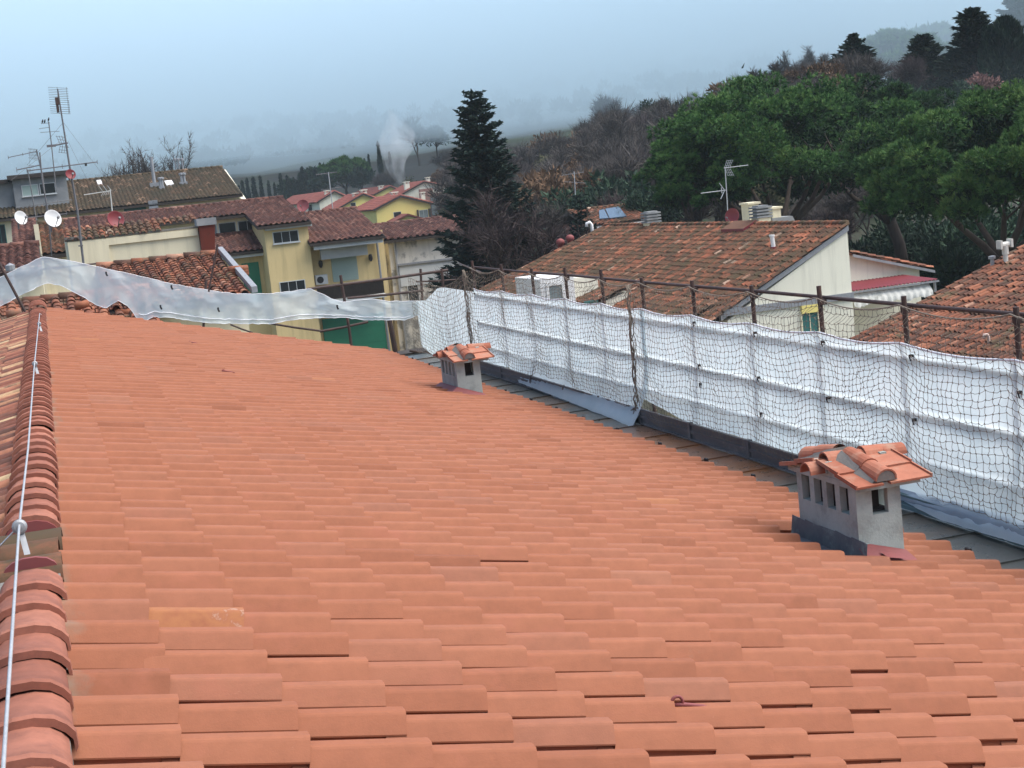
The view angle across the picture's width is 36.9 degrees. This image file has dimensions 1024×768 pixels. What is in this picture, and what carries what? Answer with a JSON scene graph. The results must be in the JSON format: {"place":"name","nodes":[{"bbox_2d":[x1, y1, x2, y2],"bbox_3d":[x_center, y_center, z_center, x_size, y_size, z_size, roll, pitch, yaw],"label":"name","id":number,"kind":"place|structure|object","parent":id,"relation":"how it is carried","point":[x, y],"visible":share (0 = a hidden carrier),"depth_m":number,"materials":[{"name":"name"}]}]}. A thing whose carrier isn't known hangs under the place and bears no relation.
{"place":"outdoors","nodes":[
{"label":"outdoors","id":0,"kind":"place"},
{"bbox_2d":[0,0,997,138],"label":"sky","id":1,"kind":"structure","parent":0,"point":[145,62],"materials":[{"name":"blue"}]},
{"bbox_2d":[0,0,1019,243],"bbox_3d":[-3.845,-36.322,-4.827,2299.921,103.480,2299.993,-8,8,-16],"label":"ground","id":2,"kind":"structure","parent":0,"point":[829,39],"depth_m":658.36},
{"bbox_2d":[0,240,44,297],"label":"red roof house","id":3,"kind":"structure","parent":2,"relation":"on","point":[14,255],"depth_m":52.47,"materials":[{"name":"red tile"}]},
{"bbox_2d":[11,217,71,293],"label":"house","id":4,"kind":"structure","parent":2,"relation":"on","point":[30,229],"depth_m":62.40,"materials":[{"name":"brown tile"}]},
{"bbox_2d":[0,292,159,320],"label":"adjoining roof house","id":5,"kind":"structure","parent":2,"relation":"on","point":[67,301],"depth_m":36.72,"materials":[{"name":"tile"}]},
{"bbox_2d":[0,157,245,242],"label":"long house","id":6,"kind":"structure","parent":2,"relation":"on","point":[152,189],"depth_m":106.11,"materials":[{"name":"tile"}]},
{"bbox_2d":[21,184,39,197],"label":"window","id":7,"kind":"structure","parent":6,"relation":"in","point":[26,191],"depth_m":104.70,"materials":[{"name":"white glass"}]},
{"bbox_2d":[101,138,145,175],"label":"bare tree","id":8,"kind":"object","parent":2,"relation":"on","point":[132,162],"visible":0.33,"depth_m":143.43,"materials":[{"name":"grey plant"}]},
{"bbox_2d":[62,214,200,265],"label":"house","id":9,"kind":"structure","parent":2,"relation":"on","point":[127,245],"depth_m":43.69,"materials":[{"name":"beige paint"}]},
{"bbox_2d":[107,211,123,226],"bbox_3d":[-11.383,-4.698,44.347,0.452,0.619,0.430,-4,8,18],"label":"satellite dish","id":10,"kind":"object","parent":9,"relation":"attached to","point":[116,218],"visible":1,"depth_m":44.40,"materials":[{"name":"red paint"}]},
{"bbox_2d":[123,144,176,173],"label":"bare tree","id":11,"kind":"object","parent":2,"relation":"on","point":[142,170],"visible":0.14,"depth_m":142.74,"materials":[{"name":"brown plant"}]},
{"bbox_2d":[129,131,194,170],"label":"bare tree","id":12,"kind":"object","parent":2,"relation":"on","point":[168,165],"visible":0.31,"depth_m":143.84,"materials":[{"name":"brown plant"}]},
{"bbox_2d":[96,247,257,331],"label":"tiled roof","id":13,"kind":"structure","parent":2,"relation":"on","point":[192,269],"depth_m":40.16,"materials":[{"name":"tile"}]},
{"bbox_2d":[13,87,105,263],"bbox_3d":[-12.676,-5.803,43.436,2.167,4.966,4.358,-7,8,-8],"label":"aerial mast","id":14,"kind":"object","parent":13,"relation":"on","point":[57,100],"visible":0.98,"depth_m":42.39,"materials":[{"name":"metal"}]},
{"bbox_2d":[44,210,61,231],"bbox_3d":[-12.898,-4.614,43.371,0.459,0.630,0.439,-5,8,8],"label":"satellite dish","id":15,"kind":"object","parent":14,"relation":"attached to","point":[52,218],"visible":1,"depth_m":43.41,"materials":[{"name":"white paint"}]},
{"bbox_2d":[194,217,216,249],"bbox_3d":[-8.735,-3.943,44.223,0.560,1.656,0.680,-8,8,-16],"label":"chimney","id":16,"kind":"object","parent":13,"relation":"on","point":[206,229],"visible":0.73,"depth_m":43.91,"materials":[{"name":"red metal"}]},
{"bbox_2d":[173,145,206,167],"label":"bare tree","id":17,"kind":"object","parent":2,"relation":"on","point":[197,156],"visible":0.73,"depth_m":408.37,"materials":[{"name":"grey plant"}]},
{"bbox_2d":[61,195,393,350],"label":"apartment house","id":18,"kind":"structure","parent":2,"relation":"on","point":[277,243],"depth_m":89.67,"materials":[{"name":"paint"}]},
{"bbox_2d":[241,262,261,293],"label":"door","id":19,"kind":"structure","parent":18,"relation":"in","point":[254,273],"depth_m":89.47,"materials":[{"name":"green paint"}]},
{"bbox_2d":[272,229,300,244],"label":"window","id":20,"kind":"structure","parent":18,"relation":"in","point":[290,236],"depth_m":87.65,"materials":[{"name":"black glass"}]},
{"bbox_2d":[279,279,305,291],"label":"window","id":21,"kind":"structure","parent":18,"relation":"in","point":[293,285],"depth_m":88.04,"materials":[{"name":"black glass"}]},
{"bbox_2d":[286,190,344,211],"bbox_3d":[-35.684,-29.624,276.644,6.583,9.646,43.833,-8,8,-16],"label":"gabled house","id":22,"kind":"structure","parent":2,"relation":"on","point":[318,200],"depth_m":258.55,"materials":[{"name":"red tile"}]},
{"bbox_2d":[305,171,336,191],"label":"evergreen tree","id":23,"kind":"object","parent":2,"relation":"on","point":[321,181],"visible":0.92,"depth_m":323.52,"materials":[{"name":"green plant"}]},
{"bbox_2d":[317,155,371,194],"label":"umbrella pine","id":24,"kind":"object","parent":2,"relation":"on","point":[342,166],"visible":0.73,"depth_m":336.52,"materials":[{"name":"green plant"}]},
{"bbox_2d":[322,189,374,208],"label":"gabled house","id":25,"kind":"structure","parent":2,"relation":"on","point":[357,199],"depth_m":242.21,"materials":[{"name":"red tile"}]},
{"bbox_2d":[344,166,375,188],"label":"evergreen tree","id":26,"kind":"object","parent":2,"relation":"on","point":[360,176],"visible":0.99,"depth_m":333.30,"materials":[{"name":"green plant"}]},
{"bbox_2d":[355,185,396,196],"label":"gabled house","id":27,"kind":"structure","parent":2,"relation":"on","point":[381,190],"depth_m":304.02,"materials":[{"name":"red tile"}]},
{"bbox_2d":[371,169,399,186],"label":"bare tree","id":28,"kind":"object","parent":2,"relation":"on","point":[383,178],"visible":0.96,"depth_m":326.37,"materials":[{"name":"grey plant"}]},
{"bbox_2d":[0,42,788,179],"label":"distant woodland","id":29,"kind":"object","parent":2,"relation":"on","point":[659,74],"visible":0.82,"depth_m":481.26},
{"bbox_2d":[357,192,431,222],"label":"gabled house","id":30,"kind":"structure","parent":2,"relation":"on","point":[391,207],"depth_m":218.80,"materials":[{"name":"yellow paint"}]},
{"bbox_2d":[396,114,427,165],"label":"bare tree","id":31,"kind":"object","parent":2,"relation":"on","point":[412,131],"visible":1,"depth_m":385.18,"materials":[{"name":"grey plant"}]},
{"bbox_2d":[383,177,442,216],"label":"gabled house","id":32,"kind":"structure","parent":2,"relation":"on","point":[411,189],"depth_m":280.22,"materials":[{"name":"white paint"}]},
{"bbox_2d":[373,214,462,350],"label":"grey building","id":33,"kind":"structure","parent":2,"relation":"on","point":[410,245],"depth_m":95.31,"materials":[{"name":"beige paint"}]},
{"bbox_2d":[419,124,451,155],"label":"evergreen tree","id":34,"kind":"object","parent":2,"relation":"on","point":[435,135],"visible":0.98,"depth_m":392.95,"materials":[{"name":"grey plant"}]},
{"bbox_2d":[423,171,463,215],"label":"bare tree","id":35,"kind":"object","parent":2,"relation":"on","point":[439,198],"visible":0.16,"depth_m":159.59,"materials":[{"name":"grey plant"}]},
{"bbox_2d":[428,147,460,169],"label":"bare tree","id":36,"kind":"object","parent":2,"relation":"on","point":[438,160],"visible":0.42,"depth_m":323.35,"materials":[{"name":"grey plant"}]},
{"bbox_2d":[424,89,546,366],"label":"fir tree","id":37,"kind":"object","parent":2,"relation":"on","point":[482,156],"visible":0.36,"depth_m":80.64,"materials":[{"name":"green plant"}]},
{"bbox_2d":[0,300,1023,767],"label":"tiled house","id":38,"kind":"structure","parent":2,"relation":"on","point":[228,548],"depth_m":8.59,"materials":[{"name":"tile"}]},
{"bbox_2d":[0,244,1023,546],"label":"scaffold","id":39,"kind":"object","parent":2,"relation":"on","point":[740,446],"visible":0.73,"depth_m":19.72,"materials":[{"name":"metal"}]},
{"bbox_2d":[0,257,418,324],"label":"white sheet","id":40,"kind":"object","parent":39,"relation":"hanging from","point":[145,298],"visible":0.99,"depth_m":34.09,"materials":[{"name":"white"}]},
{"bbox_2d":[418,288,478,354],"bbox_3d":[-1.378,-1.209,32.764,0.105,1.770,6.460,-8,8,-14],"label":"white sheet","id":41,"kind":"object","parent":39,"relation":"attached to","point":[440,317],"visible":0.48,"depth_m":32.77,"materials":[{"name":"white"}]},
{"bbox_2d":[474,289,648,425],"bbox_3d":[0.468,-0.620,25.488,0.371,1.674,8.751,-8,8,-16],"label":"white sheet","id":42,"kind":"object","parent":39,"relation":"on","point":[618,412],"visible":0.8,"depth_m":24.23,"materials":[{"name":"white"}]},
{"bbox_2d":[408,267,1023,528],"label":"safety net","id":43,"kind":"object","parent":39,"relation":"hanging from","point":[471,337],"visible":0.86,"depth_m":18.40,"materials":[{"name":"fabric"}]},
{"bbox_2d":[640,309,1023,544],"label":"white sheet","id":44,"kind":"object","parent":39,"relation":"on","point":[959,515],"visible":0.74,"depth_m":15.58,"materials":[{"name":"white"}]},
{"bbox_2d":[444,179,602,279],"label":"bare tree","id":45,"kind":"object","parent":2,"relation":"on","point":[497,237],"visible":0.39,"depth_m":77.87,"materials":[{"name":"brown plant"}]},
{"bbox_2d":[504,137,544,168],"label":"bare tree","id":46,"kind":"object","parent":2,"relation":"on","point":[524,154],"visible":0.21,"depth_m":210.70,"materials":[{"name":"grey plant"}]},
{"bbox_2d":[507,165,575,213],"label":"rusty tree","id":47,"kind":"object","parent":2,"relation":"on","point":[546,185],"visible":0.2,"depth_m":126.16,"materials":[{"name":"brown plant"}]},
{"bbox_2d":[514,154,572,189],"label":"bare tree","id":48,"kind":"object","parent":2,"relation":"on","point":[550,167],"visible":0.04,"depth_m":137.57,"materials":[{"name":"brown plant"}]},
{"bbox_2d":[518,192,569,238],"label":"bare tree","id":49,"kind":"object","parent":2,"relation":"on","point":[549,215],"visible":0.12,"depth_m":91.81,"materials":[{"name":"brown plant"}]},
{"bbox_2d":[526,130,573,161],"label":"bare tree","id":50,"kind":"object","parent":2,"relation":"on","point":[548,144],"visible":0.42,"depth_m":218.10,"materials":[{"name":"grey plant"}]},
{"bbox_2d":[536,140,578,172],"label":"bare tree","id":51,"kind":"object","parent":2,"relation":"on","point":[560,155],"visible":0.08,"depth_m":165.89,"materials":[{"name":"grey plant"}]},
{"bbox_2d":[521,165,600,198],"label":"rusty tree","id":52,"kind":"object","parent":2,"relation":"on","point":[585,175],"visible":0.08,"depth_m":129.43,"materials":[{"name":"brown plant"}]},
{"bbox_2d":[536,183,607,213],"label":"evergreen tree","id":53,"kind":"object","parent":2,"relation":"on","point":[570,204],"visible":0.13,"depth_m":121.55,"materials":[{"name":"green plant"}]},
{"bbox_2d":[568,194,596,240],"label":"conifer","id":54,"kind":"object","parent":2,"relation":"on","point":[580,216],"visible":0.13,"depth_m":79.39,"materials":[{"name":"plant"}]},
{"bbox_2d":[568,110,629,149],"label":"bare tree","id":55,"kind":"object","parent":2,"relation":"on","point":[583,131],"visible":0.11,"depth_m":181.92,"materials":[{"name":"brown plant"}]},
{"bbox_2d":[561,203,643,243],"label":"solar house","id":56,"kind":"structure","parent":2,"relation":"on","point":[611,213],"depth_m":108.43,"materials":[{"name":"ceramic"}]},
{"bbox_2d":[571,140,635,175],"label":"bare tree","id":57,"kind":"object","parent":2,"relation":"on","point":[607,153],"visible":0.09,"depth_m":147.12,"materials":[{"name":"brown plant"}]},
{"bbox_2d":[557,128,650,166],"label":"bare tree","id":58,"kind":"object","parent":2,"relation":"on","point":[580,151],"visible":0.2,"depth_m":152.31,"materials":[{"name":"brown plant"}]},
{"bbox_2d":[588,93,623,115],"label":"bare tree","id":59,"kind":"object","parent":2,"relation":"on","point":[605,100],"visible":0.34,"depth_m":307.29,"materials":[{"name":"grey plant"}]},
{"bbox_2d":[566,168,651,203],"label":"evergreen tree","id":60,"kind":"object","parent":2,"relation":"on","point":[605,184],"visible":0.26,"depth_m":125.30,"materials":[{"name":"green plant"}]},
{"bbox_2d":[568,138,653,186],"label":"bare tree","id":61,"kind":"object","parent":2,"relation":"on","point":[625,155],"visible":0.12,"depth_m":136.80,"materials":[{"name":"brown plant"}]},
{"bbox_2d":[577,110,653,139],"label":"bare tree","id":62,"kind":"object","parent":2,"relation":"on","point":[639,120],"visible":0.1,"depth_m":202.57,"materials":[{"name":"brown plant"}]},
{"bbox_2d":[515,274,716,315],"bbox_3d":[3.775,0.994,53.798,3.274,9.579,11.014,-8,8,-16],"label":"annex","id":63,"kind":"object","parent":2,"relation":"on","point":[684,304],"visible":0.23,"depth_m":55.05,"materials":[{"name":"white paint"}]},
{"bbox_2d":[546,282,565,298],"bbox_3d":[1.600,-3.185,55.283,0.790,0.936,0.160,-8,8,-16],"label":"window","id":64,"kind":"structure","parent":63,"relation":"in","point":[558,286],"depth_m":55.29,"materials":[{"name":"white paint"}]},
{"bbox_2d":[584,99,648,146],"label":"bare tree","id":65,"kind":"object","parent":2,"relation":"on","point":[611,124],"visible":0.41,"depth_m":175.04,"materials":[{"name":"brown plant"}]},
{"bbox_2d":[589,188,644,205],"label":"bare tree","id":66,"kind":"object","parent":2,"relation":"on","point":[608,200],"visible":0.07,"depth_m":119.75,"materials":[{"name":"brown plant"}]},
{"bbox_2d":[591,145,656,193],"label":"bare tree","id":67,"kind":"object","parent":2,"relation":"on","point":[614,171],"visible":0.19,"depth_m":133.68,"materials":[{"name":"brown plant"}]},
{"bbox_2d":[615,183,683,221],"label":"flat shrub","id":68,"kind":"object","parent":2,"relation":"on","point":[640,201],"visible":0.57,"depth_m":109.99,"materials":[{"name":"green plant"}]},
{"bbox_2d":[628,93,675,124],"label":"bare tree","id":69,"kind":"object","parent":2,"relation":"on","point":[655,112],"visible":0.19,"depth_m":209.97,"materials":[{"name":"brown plant"}]},
{"bbox_2d":[479,201,854,436],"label":"pale gable house","id":70,"kind":"structure","parent":2,"relation":"on","point":[763,247],"depth_m":55.51,"materials":[{"name":"tile"}]},
{"bbox_2d":[800,311,819,331],"bbox_3d":[9.950,-1.995,51.137,0.795,0.932,0.160,-8,8,-16],"label":"window","id":71,"kind":"structure","parent":70,"relation":"in","point":[808,324],"depth_m":51.18,"materials":[{"name":"beige paint"}]},
{"bbox_2d":[642,87,710,211],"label":"bare tree","id":72,"kind":"object","parent":2,"relation":"on","point":[666,114],"visible":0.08,"depth_m":157.68,"materials":[{"name":"brown plant"}]},
{"bbox_2d":[678,190,720,221],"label":"bare tree","id":73,"kind":"object","parent":2,"relation":"on","point":[706,211],"visible":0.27,"depth_m":118.14,"materials":[{"name":"grey plant"}]},
{"bbox_2d":[651,134,754,221],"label":"umbrella pine","id":74,"kind":"object","parent":2,"relation":"on","point":[681,195],"visible":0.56,"depth_m":83.69,"materials":[{"name":"green plant"}]},
{"bbox_2d":[713,177,790,216],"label":"olive tree","id":75,"kind":"object","parent":2,"relation":"on","point":[775,199],"visible":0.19,"depth_m":115.67,"materials":[{"name":"green plant"}]},
{"bbox_2d":[631,64,923,220],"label":"umbrella pine","id":76,"kind":"object","parent":2,"relation":"on","point":[708,119],"visible":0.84,"depth_m":83.30,"materials":[{"name":"green plant"}]},
{"bbox_2d":[757,49,801,81],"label":"bare tree","id":77,"kind":"object","parent":2,"relation":"on","point":[778,66],"visible":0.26,"depth_m":253.52,"materials":[{"name":"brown plant"}]},
{"bbox_2d":[796,45,830,66],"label":"bare tree","id":78,"kind":"object","parent":2,"relation":"on","point":[810,56],"visible":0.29,"depth_m":252.75,"materials":[{"name":"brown plant"}]},
{"bbox_2d":[788,195,857,219],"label":"bare tree","id":79,"kind":"object","parent":2,"relation":"on","point":[812,211],"visible":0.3,"depth_m":109.34,"materials":[{"name":"brown plant"}]},
{"bbox_2d":[803,58,856,82],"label":"rusty tree","id":80,"kind":"object","parent":2,"relation":"on","point":[827,69],"visible":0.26,"depth_m":212.56,"materials":[{"name":"brown plant"}]},
{"bbox_2d":[815,206,861,237],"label":"bare tree","id":81,"kind":"object","parent":2,"relation":"on","point":[834,215],"visible":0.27,"depth_m":104.14,"materials":[{"name":"brown plant"}]},
{"bbox_2d":[815,185,875,242],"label":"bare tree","id":82,"kind":"object","parent":2,"relation":"on","point":[848,201],"visible":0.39,"depth_m":109.80,"materials":[{"name":"brown plant"}]},
{"bbox_2d":[829,32,890,89],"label":"cedar","id":83,"kind":"object","parent":2,"relation":"on","point":[854,41],"visible":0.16,"depth_m":223.94,"materials":[{"name":"green plant"}]},
{"bbox_2d":[828,48,897,88],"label":"bare tree","id":84,"kind":"object","parent":2,"relation":"on","point":[852,65],"visible":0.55,"depth_m":215.62,"materials":[{"name":"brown plant"}]},
{"bbox_2d":[848,236,887,251],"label":"evergreen bush","id":85,"kind":"object","parent":2,"relation":"on","point":[860,244],"visible":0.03,"depth_m":103.56,"materials":[{"name":"green plant"}]},
{"bbox_2d":[769,72,982,260],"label":"umbrella pine","id":86,"kind":"object","parent":2,"relation":"on","point":[898,90],"visible":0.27,"depth_m":94.77,"materials":[{"name":"green plant"}]},
{"bbox_2d":[849,250,938,334],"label":"canopy wing","id":87,"kind":"structure","parent":2,"relation":"on","point":[878,277],"depth_m":55.99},
{"bbox_2d":[860,212,946,262],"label":"evergreen bush","id":88,"kind":"object","parent":2,"relation":"on","point":[912,237],"visible":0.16,"depth_m":99.94,"materials":[{"name":"green plant"}]},
{"bbox_2d":[886,52,931,90],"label":"bare tree","id":89,"kind":"object","parent":2,"relation":"on","point":[911,71],"visible":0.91,"depth_m":202.16,"materials":[{"name":"grey plant"}]},
{"bbox_2d":[861,27,957,73],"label":"umbrella pine","id":90,"kind":"object","parent":2,"relation":"on","point":[896,38],"visible":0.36,"depth_m":279.37,"materials":[{"name":"green plant"}]},
{"bbox_2d":[896,33,950,102],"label":"cypress tree","id":91,"kind":"object","parent":2,"relation":"on","point":[924,46],"visible":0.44,"depth_m":218.19,"materials":[{"name":"green plant"}]},
{"bbox_2d":[906,19,958,43],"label":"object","id":92,"kind":"object","parent":2,"relation":"on","point":[944,31],"visible":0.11,"depth_m":316.48,"materials":[{"name":"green plant"}]},
{"bbox_2d":[849,78,1023,260],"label":"umbrella pine","id":93,"kind":"object","parent":2,"relation":"on","point":[906,173],"visible":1,"depth_m":68.15,"materials":[{"name":"green plant"}]},
{"bbox_2d":[851,239,1023,360],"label":"tiled roof","id":94,"kind":"structure","parent":2,"relation":"on","point":[997,284],"depth_m":43.01,"materials":[{"name":"tile"}]},
{"bbox_2d":[906,241,989,299],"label":"evergreen bush","id":95,"kind":"object","parent":2,"relation":"on","point":[951,266],"visible":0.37,"depth_m":73.85,"materials":[{"name":"green plant"}]},
{"bbox_2d":[941,79,977,104],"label":"evergreen tree","id":96,"kind":"object","parent":2,"relation":"on","point":[960,86],"visible":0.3,"depth_m":174.38,"materials":[{"name":"green plant"}]},
{"bbox_2d":[931,6,991,94],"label":"cypress tree","id":97,"kind":"object","parent":2,"relation":"on","point":[971,22],"visible":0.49,"depth_m":210.00,"materials":[{"name":"green plant"}]},
{"bbox_2d":[915,205,1023,261],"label":"evergreen bush","id":98,"kind":"object","parent":2,"relation":"on","point":[953,236],"visible":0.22,"depth_m":90.10,"materials":[{"name":"green plant"}]},
{"bbox_2d":[962,71,1003,90],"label":"pink shrub","id":99,"kind":"object","parent":2,"relation":"on","point":[985,81],"visible":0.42,"depth_m":177.53,"materials":[{"name":"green plant"}]},
{"bbox_2d":[976,25,1002,85],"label":"cypress tree","id":100,"kind":"object","parent":2,"relation":"on","point":[987,35],"visible":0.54,"depth_m":206.22,"materials":[{"name":"green plant"}]},
{"bbox_2d":[961,198,1023,238],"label":"evergreen bush","id":101,"kind":"object","parent":2,"relation":"on","point":[1013,218],"visible":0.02,"depth_m":93.92,"materials":[{"name":"green plant"}]},
{"bbox_2d":[969,54,1022,84],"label":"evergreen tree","id":102,"kind":"object","parent":2,"relation":"on","point":[989,70],"visible":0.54,"depth_m":205.01,"materials":[{"name":"green plant"}]},
{"bbox_2d":[972,13,1023,93],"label":"cypress tree","id":103,"kind":"object","parent":2,"relation":"on","point":[1008,32],"visible":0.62,"depth_m":204.90,"materials":[{"name":"green plant"}]},
{"bbox_2d":[994,0,1023,31],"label":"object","id":104,"kind":"object","parent":2,"relation":"on","point":[1015,8],"visible":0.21,"depth_m":267.86,"materials":[{"name":"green plant"}]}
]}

